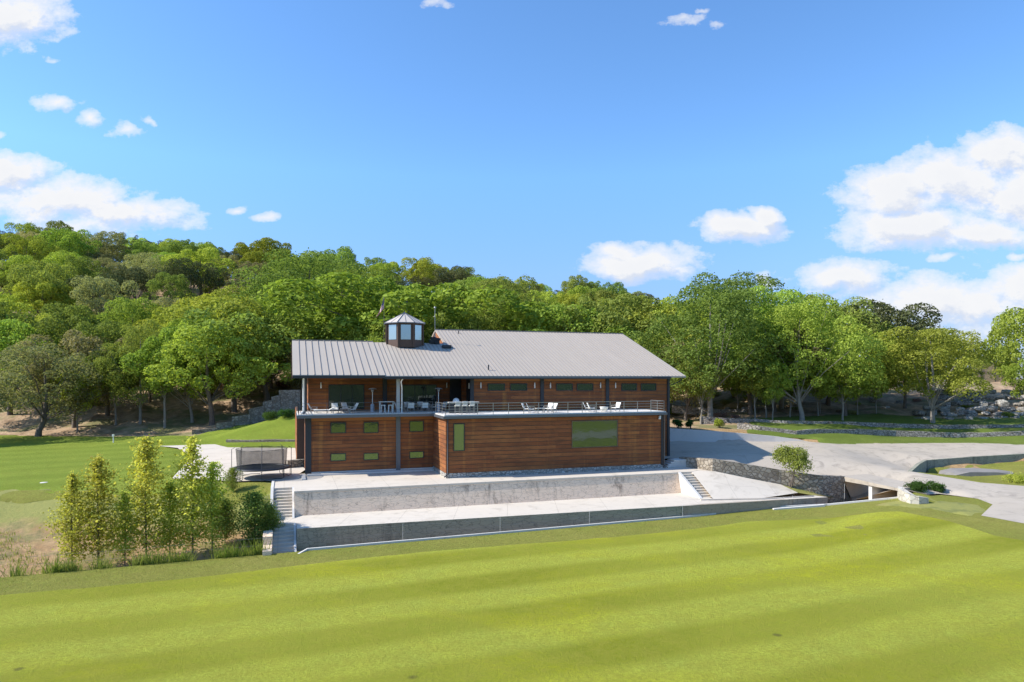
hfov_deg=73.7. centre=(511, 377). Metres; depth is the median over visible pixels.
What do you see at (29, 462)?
lawn
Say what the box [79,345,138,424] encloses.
young tree
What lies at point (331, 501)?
retaining wall
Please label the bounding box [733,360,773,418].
young tree
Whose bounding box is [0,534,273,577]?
tall weeds
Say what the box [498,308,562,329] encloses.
oak tree
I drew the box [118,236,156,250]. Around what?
oak tree
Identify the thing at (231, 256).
live oak tree
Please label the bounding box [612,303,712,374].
oak tree
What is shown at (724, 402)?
brush
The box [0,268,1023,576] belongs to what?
ground
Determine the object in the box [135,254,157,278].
cedar tree
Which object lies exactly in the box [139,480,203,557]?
sapling
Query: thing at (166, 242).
oak tree
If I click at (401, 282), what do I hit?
cedar tree
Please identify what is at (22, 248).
oak tree
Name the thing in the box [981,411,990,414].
boulder
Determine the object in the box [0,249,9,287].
oak tree
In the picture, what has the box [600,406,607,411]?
tub table
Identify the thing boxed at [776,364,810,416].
young tree
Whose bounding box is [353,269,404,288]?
oak tree
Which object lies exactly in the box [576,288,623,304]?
oak tree
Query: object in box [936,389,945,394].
boulder
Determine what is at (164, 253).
oak tree
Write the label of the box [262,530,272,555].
block wall
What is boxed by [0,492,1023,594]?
rough grass
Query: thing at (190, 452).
sapling
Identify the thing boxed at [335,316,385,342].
oak tree
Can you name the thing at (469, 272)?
oak tree
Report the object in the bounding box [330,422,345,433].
window
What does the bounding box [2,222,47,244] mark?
oak tree
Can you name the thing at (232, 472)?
shrub
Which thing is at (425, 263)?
oak tree
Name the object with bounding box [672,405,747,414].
stone wall
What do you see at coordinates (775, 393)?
young tree
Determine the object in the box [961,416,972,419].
boulder
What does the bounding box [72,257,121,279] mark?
live oak tree
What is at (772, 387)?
young tree
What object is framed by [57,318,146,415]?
oak tree
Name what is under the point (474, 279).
oak tree
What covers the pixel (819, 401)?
young tree
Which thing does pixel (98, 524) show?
sapling
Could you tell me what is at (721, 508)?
retaining wall
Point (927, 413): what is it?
boulder
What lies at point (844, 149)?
sky
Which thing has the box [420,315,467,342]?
oak tree
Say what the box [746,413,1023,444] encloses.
terrace grass
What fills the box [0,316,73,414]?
oak tree
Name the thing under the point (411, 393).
sliding door
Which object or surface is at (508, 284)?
oak tree
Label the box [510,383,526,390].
window
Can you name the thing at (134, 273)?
cedar tree
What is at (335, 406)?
lounge chair
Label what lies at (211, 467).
sapling
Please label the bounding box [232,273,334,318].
oak tree
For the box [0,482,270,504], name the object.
bank grass
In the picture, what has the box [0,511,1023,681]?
lawn
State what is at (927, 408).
boulder
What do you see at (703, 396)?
young tree
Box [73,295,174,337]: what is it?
oak tree
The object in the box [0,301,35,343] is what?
oak tree
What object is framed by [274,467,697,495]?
terrace
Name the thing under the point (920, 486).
clipped shrub
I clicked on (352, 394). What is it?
sliding door
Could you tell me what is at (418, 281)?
cedar tree
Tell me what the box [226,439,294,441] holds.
stone wall
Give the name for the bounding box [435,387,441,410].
patio heater
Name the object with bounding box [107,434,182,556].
sapling
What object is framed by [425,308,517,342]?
oak tree
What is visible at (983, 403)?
boulder
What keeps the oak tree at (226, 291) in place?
on the ground at (26, 522)
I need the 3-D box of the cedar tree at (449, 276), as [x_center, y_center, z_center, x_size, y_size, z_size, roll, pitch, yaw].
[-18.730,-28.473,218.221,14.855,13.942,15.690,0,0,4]
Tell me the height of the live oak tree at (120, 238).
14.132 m
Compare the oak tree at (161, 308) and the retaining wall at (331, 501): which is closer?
the retaining wall at (331, 501)
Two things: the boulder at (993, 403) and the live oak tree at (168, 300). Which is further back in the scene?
the live oak tree at (168, 300)
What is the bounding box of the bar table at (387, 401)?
[379,401,393,411]
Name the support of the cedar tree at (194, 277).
on the ground at (26, 522)
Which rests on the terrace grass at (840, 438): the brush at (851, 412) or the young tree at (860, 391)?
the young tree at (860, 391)
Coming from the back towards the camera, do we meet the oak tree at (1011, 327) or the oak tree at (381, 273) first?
the oak tree at (381, 273)
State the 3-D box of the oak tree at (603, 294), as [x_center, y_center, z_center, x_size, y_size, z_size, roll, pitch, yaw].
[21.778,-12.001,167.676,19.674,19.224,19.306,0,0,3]
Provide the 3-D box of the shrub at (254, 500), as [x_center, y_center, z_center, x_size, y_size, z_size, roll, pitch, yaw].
[-19.183,10.740,50.628,4.186,5.212,4.141,0,0,40]
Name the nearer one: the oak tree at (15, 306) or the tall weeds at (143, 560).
the tall weeds at (143, 560)
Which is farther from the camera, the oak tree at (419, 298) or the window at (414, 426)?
the oak tree at (419, 298)
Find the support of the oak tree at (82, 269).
on the ground at (26, 522)
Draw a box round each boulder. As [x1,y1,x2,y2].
[911,410,924,415]
[922,406,930,410]
[925,410,936,415]
[935,402,950,406]
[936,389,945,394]
[936,395,949,399]
[939,407,949,411]
[940,412,947,415]
[947,412,956,416]
[951,401,962,405]
[955,411,963,414]
[956,407,964,410]
[959,396,971,400]
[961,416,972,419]
[963,401,972,404]
[963,410,977,415]
[965,389,975,395]
[971,396,984,402]
[971,406,987,411]
[979,401,987,405]
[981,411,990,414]
[985,396,995,399]
[988,402,997,405]
[988,406,997,412]
[991,411,1007,416]
[995,395,1004,399]
[995,399,1008,406]
[1000,407,1015,411]
[1001,389,1013,394]
[1005,395,1015,399]
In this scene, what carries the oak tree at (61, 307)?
on the ground at (26, 522)
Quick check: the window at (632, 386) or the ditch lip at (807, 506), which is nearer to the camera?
the ditch lip at (807, 506)
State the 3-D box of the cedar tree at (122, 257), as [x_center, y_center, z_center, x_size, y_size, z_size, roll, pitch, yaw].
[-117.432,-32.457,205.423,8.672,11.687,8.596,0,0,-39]
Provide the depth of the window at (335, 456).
64.60 m
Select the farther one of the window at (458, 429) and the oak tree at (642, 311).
the oak tree at (642, 311)
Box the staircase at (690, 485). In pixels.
[678,472,712,498]
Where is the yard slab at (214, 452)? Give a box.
[165,444,304,480]
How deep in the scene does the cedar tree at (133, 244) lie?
235.35 m
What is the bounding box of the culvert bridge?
[844,474,945,501]
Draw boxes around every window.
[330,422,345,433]
[330,453,345,460]
[364,422,378,432]
[364,453,378,459]
[409,421,423,431]
[409,451,423,458]
[453,423,464,450]
[488,383,504,390]
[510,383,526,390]
[556,383,572,390]
[572,420,617,447]
[577,383,592,390]
[621,383,636,390]
[641,383,655,390]
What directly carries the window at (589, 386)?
in the wooden house
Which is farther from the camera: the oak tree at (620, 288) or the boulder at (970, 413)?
the oak tree at (620, 288)
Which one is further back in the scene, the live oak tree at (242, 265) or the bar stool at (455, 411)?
the live oak tree at (242, 265)
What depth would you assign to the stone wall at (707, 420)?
101.00 m
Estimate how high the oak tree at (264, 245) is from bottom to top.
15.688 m
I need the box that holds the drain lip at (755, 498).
[701,496,813,500]
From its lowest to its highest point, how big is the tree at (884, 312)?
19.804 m
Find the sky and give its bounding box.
[0,0,1023,378]
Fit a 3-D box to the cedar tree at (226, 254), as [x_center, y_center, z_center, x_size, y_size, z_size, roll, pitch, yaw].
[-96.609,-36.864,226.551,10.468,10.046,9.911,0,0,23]
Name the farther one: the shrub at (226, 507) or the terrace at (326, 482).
the terrace at (326, 482)
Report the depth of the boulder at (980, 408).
110.57 m
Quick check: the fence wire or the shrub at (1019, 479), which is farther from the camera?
the shrub at (1019, 479)
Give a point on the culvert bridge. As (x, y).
(860, 484)
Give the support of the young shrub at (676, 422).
on the ground at (26, 522)
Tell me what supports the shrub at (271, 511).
on the ground at (26, 522)
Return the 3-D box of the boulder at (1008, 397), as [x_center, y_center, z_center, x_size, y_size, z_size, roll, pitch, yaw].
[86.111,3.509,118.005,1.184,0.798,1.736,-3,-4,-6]
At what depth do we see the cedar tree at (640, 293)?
234.54 m
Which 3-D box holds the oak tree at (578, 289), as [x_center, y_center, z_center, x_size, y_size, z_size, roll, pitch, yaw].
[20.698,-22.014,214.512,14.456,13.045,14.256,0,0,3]
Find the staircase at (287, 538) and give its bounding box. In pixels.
[273,523,295,553]
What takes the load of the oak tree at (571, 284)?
on the ground at (26, 522)
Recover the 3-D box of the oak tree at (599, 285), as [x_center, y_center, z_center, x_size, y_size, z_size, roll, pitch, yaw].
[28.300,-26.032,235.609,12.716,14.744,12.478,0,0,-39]
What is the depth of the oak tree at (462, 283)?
167.51 m
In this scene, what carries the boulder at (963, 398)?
on the ground at (26, 522)
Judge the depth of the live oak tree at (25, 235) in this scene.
223.04 m
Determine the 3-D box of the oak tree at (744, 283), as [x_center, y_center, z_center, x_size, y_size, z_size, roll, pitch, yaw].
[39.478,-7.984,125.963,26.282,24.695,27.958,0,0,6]
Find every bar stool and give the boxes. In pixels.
[454,401,460,413]
[469,401,474,413]
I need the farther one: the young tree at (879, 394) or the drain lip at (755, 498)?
the young tree at (879, 394)
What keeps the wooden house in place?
on the ground at (26, 522)
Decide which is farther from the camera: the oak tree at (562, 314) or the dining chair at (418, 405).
the oak tree at (562, 314)
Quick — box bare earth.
[879,494,985,515]
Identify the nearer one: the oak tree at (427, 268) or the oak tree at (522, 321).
the oak tree at (522, 321)
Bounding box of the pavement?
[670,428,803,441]
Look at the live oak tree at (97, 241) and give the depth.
237.02 m
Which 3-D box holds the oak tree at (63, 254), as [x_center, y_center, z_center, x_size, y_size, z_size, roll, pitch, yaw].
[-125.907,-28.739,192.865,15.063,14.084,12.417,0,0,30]
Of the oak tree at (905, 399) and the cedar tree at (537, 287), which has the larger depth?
the cedar tree at (537, 287)
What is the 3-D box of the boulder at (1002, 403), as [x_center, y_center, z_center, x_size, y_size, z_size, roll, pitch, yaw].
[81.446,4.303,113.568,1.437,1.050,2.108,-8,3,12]
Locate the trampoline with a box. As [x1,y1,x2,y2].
[227,444,291,480]
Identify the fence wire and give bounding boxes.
[20,492,838,565]
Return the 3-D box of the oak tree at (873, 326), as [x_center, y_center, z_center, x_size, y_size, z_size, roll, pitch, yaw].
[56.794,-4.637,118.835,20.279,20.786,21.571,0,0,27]
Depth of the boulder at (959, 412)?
107.91 m
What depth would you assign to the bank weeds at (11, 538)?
49.39 m
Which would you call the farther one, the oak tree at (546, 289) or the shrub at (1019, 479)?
the oak tree at (546, 289)
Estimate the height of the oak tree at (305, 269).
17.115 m
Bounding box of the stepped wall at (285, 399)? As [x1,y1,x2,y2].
[192,390,300,434]
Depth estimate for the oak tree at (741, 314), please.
102.36 m
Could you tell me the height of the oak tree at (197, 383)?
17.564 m
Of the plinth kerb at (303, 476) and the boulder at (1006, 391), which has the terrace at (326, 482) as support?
the plinth kerb at (303, 476)
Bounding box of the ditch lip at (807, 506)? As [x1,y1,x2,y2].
[772,504,824,509]
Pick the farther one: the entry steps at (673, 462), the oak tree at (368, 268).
the oak tree at (368, 268)
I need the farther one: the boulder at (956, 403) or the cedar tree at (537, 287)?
the cedar tree at (537, 287)
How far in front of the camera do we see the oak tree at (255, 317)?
117.01 m
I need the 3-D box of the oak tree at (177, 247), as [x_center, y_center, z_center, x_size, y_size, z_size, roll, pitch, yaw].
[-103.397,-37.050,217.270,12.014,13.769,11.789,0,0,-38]
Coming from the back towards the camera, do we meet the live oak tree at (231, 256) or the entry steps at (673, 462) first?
the live oak tree at (231, 256)
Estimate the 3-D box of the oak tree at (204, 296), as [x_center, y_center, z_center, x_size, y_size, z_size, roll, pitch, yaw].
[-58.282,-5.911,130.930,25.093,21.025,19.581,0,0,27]
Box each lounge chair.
[331,403,338,412]
[341,402,347,411]
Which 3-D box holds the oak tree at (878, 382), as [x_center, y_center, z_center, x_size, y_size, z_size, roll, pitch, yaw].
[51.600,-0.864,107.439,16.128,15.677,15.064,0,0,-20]
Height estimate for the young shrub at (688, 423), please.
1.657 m
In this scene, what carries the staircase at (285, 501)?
on the terrace at (502, 510)
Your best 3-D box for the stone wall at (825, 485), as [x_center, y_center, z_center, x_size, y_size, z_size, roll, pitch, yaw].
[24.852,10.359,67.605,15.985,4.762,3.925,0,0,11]
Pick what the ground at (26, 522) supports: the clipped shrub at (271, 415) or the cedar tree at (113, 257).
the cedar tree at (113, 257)
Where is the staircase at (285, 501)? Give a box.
[273,487,293,518]
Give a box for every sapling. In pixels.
[39,470,91,563]
[53,453,128,564]
[103,490,150,564]
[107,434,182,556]
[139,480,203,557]
[160,434,235,557]
[186,458,242,549]
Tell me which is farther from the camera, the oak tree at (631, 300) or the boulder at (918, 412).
the oak tree at (631, 300)
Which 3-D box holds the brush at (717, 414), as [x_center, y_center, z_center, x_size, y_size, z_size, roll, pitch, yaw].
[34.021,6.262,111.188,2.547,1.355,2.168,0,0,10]
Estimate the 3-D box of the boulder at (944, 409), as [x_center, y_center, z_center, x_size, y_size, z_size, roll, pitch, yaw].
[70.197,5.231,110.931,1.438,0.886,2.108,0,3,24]
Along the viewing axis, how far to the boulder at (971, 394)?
121.39 m
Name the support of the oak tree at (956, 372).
on the terrace grass at (840, 438)
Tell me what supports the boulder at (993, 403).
on the ground at (26, 522)
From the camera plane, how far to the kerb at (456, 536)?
53.55 m
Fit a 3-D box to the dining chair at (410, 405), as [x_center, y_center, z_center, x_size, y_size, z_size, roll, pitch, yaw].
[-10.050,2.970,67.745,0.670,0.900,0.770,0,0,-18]
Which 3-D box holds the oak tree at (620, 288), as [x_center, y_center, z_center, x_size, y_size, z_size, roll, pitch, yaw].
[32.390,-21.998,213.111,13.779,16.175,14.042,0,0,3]
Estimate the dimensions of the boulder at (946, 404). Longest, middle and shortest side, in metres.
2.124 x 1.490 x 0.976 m
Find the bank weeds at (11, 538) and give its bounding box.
[0,485,272,573]
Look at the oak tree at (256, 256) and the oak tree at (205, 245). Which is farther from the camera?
the oak tree at (205, 245)
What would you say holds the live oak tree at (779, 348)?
on the ground at (26, 522)
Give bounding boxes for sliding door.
[328,384,363,408]
[403,385,436,408]
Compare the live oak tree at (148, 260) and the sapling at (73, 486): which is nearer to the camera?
the sapling at (73, 486)
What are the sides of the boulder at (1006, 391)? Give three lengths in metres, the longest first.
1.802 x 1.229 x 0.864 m
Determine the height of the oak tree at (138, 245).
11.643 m
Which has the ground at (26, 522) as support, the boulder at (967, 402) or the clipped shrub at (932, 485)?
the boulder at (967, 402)
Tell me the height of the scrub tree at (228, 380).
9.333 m
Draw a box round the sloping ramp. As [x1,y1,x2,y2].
[692,468,796,498]
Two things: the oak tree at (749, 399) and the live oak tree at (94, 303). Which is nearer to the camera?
the oak tree at (749, 399)
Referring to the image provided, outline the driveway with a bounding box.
[665,439,1023,522]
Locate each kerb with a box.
[297,497,897,553]
[301,469,433,479]
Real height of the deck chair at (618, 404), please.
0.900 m
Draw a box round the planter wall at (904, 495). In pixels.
[898,487,928,503]
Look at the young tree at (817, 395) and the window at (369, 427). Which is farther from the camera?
the young tree at (817, 395)
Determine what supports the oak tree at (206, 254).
on the ground at (26, 522)
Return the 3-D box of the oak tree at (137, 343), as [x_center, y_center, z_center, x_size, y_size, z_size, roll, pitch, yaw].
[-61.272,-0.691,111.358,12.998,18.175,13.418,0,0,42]
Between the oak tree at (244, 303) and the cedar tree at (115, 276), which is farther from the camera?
the cedar tree at (115, 276)
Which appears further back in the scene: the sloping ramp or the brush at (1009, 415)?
the brush at (1009, 415)
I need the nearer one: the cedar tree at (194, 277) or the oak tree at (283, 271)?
the oak tree at (283, 271)
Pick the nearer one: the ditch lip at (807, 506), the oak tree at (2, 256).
the ditch lip at (807, 506)
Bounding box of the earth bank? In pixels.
[783,485,830,496]
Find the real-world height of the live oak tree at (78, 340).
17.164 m
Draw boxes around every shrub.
[206,498,243,542]
[222,467,244,490]
[224,487,283,550]
[259,502,287,536]
[262,409,280,420]
[277,408,294,417]
[672,418,683,428]
[684,419,693,429]
[714,418,724,427]
[769,444,814,487]
[903,478,927,492]
[924,479,946,494]
[1002,472,1023,483]
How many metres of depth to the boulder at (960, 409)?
110.24 m
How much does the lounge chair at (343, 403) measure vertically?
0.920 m
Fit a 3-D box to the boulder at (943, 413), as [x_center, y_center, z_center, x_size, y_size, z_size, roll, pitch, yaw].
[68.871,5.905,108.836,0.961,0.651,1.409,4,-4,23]
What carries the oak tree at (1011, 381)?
on the ground at (26, 522)
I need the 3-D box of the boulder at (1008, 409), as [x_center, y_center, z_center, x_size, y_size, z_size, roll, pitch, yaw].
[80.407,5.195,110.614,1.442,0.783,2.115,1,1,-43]
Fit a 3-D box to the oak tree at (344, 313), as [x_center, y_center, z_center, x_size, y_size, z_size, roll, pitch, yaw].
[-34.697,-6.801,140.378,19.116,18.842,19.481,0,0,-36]
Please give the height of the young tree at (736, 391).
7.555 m
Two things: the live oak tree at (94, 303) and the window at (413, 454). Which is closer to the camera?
the window at (413, 454)
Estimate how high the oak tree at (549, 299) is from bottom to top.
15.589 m
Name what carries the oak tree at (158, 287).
on the ground at (26, 522)
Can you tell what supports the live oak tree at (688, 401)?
on the ground at (26, 522)
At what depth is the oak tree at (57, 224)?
237.48 m
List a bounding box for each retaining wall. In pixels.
[294,472,680,515]
[297,506,683,551]
[684,497,827,515]
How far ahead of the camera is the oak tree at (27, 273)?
163.28 m
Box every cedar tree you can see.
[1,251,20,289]
[62,273,136,304]
[85,252,119,269]
[105,265,168,300]
[111,250,129,273]
[127,235,143,261]
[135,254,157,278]
[161,257,227,301]
[202,282,221,295]
[216,251,239,270]
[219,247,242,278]
[231,261,260,280]
[392,276,408,285]
[405,275,434,286]
[428,265,473,287]
[524,281,545,298]
[630,292,653,302]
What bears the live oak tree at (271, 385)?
on the ground at (26, 522)
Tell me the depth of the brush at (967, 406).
115.16 m
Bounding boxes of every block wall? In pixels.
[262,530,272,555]
[287,459,304,467]
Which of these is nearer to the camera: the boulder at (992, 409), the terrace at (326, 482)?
the terrace at (326, 482)
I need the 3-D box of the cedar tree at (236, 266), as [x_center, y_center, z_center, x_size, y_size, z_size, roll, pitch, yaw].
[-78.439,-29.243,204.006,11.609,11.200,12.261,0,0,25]
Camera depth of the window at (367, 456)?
65.57 m
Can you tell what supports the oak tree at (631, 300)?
on the ground at (26, 522)
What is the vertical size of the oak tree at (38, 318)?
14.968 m
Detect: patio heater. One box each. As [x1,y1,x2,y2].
[369,388,375,411]
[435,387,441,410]
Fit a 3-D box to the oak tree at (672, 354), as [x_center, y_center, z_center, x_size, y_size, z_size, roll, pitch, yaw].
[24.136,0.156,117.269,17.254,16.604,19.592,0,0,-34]
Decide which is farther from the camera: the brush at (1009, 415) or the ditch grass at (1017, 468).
the brush at (1009, 415)
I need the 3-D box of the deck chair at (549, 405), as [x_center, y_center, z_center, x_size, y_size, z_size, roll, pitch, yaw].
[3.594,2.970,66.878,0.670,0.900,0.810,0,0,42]
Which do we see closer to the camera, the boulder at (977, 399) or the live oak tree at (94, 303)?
the boulder at (977, 399)
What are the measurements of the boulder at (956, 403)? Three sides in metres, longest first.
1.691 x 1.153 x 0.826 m
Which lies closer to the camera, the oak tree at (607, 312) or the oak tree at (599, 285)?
the oak tree at (607, 312)
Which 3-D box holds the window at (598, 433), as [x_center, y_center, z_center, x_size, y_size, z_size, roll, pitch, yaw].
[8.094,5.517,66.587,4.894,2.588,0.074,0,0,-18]
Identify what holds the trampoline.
on the yard slab at (214, 452)
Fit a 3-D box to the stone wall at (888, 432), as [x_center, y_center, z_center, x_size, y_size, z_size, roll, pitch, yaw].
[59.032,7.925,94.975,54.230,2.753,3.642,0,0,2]
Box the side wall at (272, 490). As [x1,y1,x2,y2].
[269,480,274,530]
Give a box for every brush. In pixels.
[275,379,291,387]
[713,412,727,417]
[721,400,735,404]
[847,410,858,413]
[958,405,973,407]
[1001,412,1015,417]
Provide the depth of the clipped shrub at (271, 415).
98.36 m
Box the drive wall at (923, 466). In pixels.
[908,453,1023,472]
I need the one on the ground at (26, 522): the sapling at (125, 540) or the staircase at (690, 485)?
the sapling at (125, 540)
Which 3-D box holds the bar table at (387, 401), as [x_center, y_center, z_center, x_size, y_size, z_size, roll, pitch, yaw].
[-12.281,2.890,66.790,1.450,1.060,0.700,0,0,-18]
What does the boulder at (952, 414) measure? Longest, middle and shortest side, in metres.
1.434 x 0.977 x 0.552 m
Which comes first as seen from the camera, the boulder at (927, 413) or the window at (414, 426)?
the window at (414, 426)
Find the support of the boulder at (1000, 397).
on the ground at (26, 522)
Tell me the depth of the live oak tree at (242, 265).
189.89 m
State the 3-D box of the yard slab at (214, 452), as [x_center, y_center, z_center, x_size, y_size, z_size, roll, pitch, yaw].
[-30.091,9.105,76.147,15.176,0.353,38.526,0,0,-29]
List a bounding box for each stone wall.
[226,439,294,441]
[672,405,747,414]
[679,457,844,502]
[702,416,1023,428]
[737,423,1023,437]
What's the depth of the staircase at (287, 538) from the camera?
50.16 m
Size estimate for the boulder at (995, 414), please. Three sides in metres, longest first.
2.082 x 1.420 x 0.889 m
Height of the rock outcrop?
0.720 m
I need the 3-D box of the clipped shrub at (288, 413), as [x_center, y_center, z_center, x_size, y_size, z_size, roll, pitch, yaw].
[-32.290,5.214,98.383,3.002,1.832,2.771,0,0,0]
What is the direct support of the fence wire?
attached to the fence stake
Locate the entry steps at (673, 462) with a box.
[663,458,685,467]
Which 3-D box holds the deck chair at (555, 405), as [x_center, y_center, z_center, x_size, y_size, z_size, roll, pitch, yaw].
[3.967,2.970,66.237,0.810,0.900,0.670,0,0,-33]
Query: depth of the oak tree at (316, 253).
253.69 m
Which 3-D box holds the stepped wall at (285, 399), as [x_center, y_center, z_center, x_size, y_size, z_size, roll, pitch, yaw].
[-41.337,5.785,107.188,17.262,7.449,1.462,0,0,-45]
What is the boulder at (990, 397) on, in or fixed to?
on the ground at (26, 522)
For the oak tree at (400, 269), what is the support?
on the ground at (26, 522)
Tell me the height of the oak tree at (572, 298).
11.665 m
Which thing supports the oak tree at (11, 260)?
on the ground at (26, 522)
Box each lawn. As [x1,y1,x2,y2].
[0,415,294,495]
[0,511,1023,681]
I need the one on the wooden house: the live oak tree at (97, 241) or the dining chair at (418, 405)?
the dining chair at (418, 405)
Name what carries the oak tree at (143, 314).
on the ground at (26, 522)
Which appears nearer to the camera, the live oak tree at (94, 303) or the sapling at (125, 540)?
the sapling at (125, 540)
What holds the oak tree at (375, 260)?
on the ground at (26, 522)
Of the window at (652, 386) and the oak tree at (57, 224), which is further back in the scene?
the oak tree at (57, 224)
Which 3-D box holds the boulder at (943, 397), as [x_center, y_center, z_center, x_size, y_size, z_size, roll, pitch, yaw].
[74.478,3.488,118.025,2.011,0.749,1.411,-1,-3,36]
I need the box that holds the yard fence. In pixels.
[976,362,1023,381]
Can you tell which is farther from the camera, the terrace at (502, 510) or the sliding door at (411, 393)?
the sliding door at (411, 393)
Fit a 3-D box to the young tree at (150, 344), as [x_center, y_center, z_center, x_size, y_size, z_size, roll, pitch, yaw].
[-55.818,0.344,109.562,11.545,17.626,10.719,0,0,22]
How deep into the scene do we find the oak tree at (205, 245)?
237.03 m
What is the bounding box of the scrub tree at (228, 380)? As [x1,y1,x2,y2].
[212,370,257,391]
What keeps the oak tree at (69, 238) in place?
on the ground at (26, 522)
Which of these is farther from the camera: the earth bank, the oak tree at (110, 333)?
the oak tree at (110, 333)
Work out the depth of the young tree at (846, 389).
103.09 m
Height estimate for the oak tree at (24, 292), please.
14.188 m
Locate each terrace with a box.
[272,493,822,528]
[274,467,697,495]
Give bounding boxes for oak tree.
[0,234,15,251]
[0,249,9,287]
[0,254,53,291]
[0,291,37,328]
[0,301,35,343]
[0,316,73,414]
[0,343,134,436]
[1,233,61,264]
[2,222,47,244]
[2,260,92,315]
[6,231,49,253]
[9,303,117,404]
[10,311,77,346]
[12,281,86,314]
[14,328,145,427]
[27,227,102,257]
[33,220,83,246]
[39,303,103,321]
[43,249,83,279]
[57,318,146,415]
[58,255,110,297]
[69,274,139,320]
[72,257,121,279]
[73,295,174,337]
[78,230,131,257]
[80,234,115,255]
[87,319,178,423]
[112,303,168,332]
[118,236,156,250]
[121,239,166,265]
[121,251,180,299]
[132,291,258,395]
[141,272,197,306]
[141,315,238,422]
[142,322,293,425]
[149,297,181,307]
[151,252,181,286]
[151,295,237,325]
[152,238,188,253]
[156,296,312,412]
[161,245,236,296]
[165,239,203,265]
[181,295,361,401]
[189,241,218,257]
[203,255,240,286]
[210,285,249,296]
[216,260,270,289]
[229,247,395,325]
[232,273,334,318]
[233,237,291,262]
[238,251,286,264]
[256,271,557,340]
[269,330,289,388]
[272,254,331,284]
[282,353,301,387]
[303,251,331,256]
[312,300,378,339]
[317,246,365,293]
[334,266,375,294]
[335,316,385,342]
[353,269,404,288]
[364,257,393,277]
[366,261,400,280]
[388,261,407,273]
[396,256,448,285]
[412,263,448,276]
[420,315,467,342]
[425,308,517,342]
[435,274,547,329]
[444,278,523,320]
[450,276,492,306]
[454,266,480,276]
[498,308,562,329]
[507,301,637,337]
[514,279,544,292]
[516,290,560,308]
[542,284,551,293]
[550,296,663,340]
[555,292,582,305]
[556,285,597,304]
[561,274,597,304]
[563,291,685,357]
[565,288,637,312]
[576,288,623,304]
[581,280,606,291]
[597,281,627,298]
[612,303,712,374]
[626,272,788,416]
[629,292,739,406]
[635,330,697,402]
[655,339,721,420]
[682,269,794,397]
[683,319,814,414]
[714,326,826,411]
[726,285,843,407]
[730,296,887,420]
[788,290,904,405]
[791,322,900,415]
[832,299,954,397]
[865,324,1005,422]
[871,331,946,408]
[915,336,993,401]
[976,306,1023,379]
[998,359,1023,397]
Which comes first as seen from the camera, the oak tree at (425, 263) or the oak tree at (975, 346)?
the oak tree at (975, 346)
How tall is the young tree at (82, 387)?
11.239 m
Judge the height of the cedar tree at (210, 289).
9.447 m
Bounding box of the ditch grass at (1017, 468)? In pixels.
[918,461,1023,485]
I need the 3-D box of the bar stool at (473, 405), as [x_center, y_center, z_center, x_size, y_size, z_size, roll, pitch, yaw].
[-3.775,2.830,64.083,0.480,1.180,0.470,0,0,-18]
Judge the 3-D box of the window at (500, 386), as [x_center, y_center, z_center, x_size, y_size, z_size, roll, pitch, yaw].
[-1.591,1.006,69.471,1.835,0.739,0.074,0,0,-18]
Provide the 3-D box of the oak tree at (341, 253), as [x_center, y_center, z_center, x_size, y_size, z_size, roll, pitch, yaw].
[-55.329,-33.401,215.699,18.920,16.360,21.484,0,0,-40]
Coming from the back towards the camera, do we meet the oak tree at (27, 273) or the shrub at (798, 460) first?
the oak tree at (27, 273)
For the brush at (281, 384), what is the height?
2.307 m
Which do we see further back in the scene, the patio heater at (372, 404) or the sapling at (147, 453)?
the patio heater at (372, 404)
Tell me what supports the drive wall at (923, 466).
on the ground at (26, 522)
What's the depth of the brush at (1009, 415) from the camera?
106.54 m
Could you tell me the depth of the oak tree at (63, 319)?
119.17 m
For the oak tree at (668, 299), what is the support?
on the ground at (26, 522)
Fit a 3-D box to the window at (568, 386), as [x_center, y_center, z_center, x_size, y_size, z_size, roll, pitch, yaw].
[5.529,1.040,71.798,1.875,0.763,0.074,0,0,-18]
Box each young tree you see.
[49,367,103,431]
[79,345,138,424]
[119,324,198,427]
[675,357,727,423]
[721,377,745,411]
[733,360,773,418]
[751,363,787,417]
[754,372,792,419]
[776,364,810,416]
[803,365,837,415]
[806,387,833,412]
[813,367,873,419]
[840,366,873,414]
[860,368,893,413]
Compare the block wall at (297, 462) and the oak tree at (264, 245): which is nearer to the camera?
the block wall at (297, 462)
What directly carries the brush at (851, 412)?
on the ground at (26, 522)
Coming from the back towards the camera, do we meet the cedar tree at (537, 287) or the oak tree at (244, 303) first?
the cedar tree at (537, 287)
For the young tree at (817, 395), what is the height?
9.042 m
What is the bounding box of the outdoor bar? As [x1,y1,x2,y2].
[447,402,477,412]
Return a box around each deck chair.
[545,403,552,411]
[548,403,557,412]
[611,402,620,410]
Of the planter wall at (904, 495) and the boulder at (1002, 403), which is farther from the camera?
the boulder at (1002, 403)
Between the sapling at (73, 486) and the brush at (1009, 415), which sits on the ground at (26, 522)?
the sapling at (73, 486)
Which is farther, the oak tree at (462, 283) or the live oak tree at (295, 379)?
the oak tree at (462, 283)
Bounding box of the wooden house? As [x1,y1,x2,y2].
[291,307,685,477]
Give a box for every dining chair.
[407,403,413,407]
[417,402,424,410]

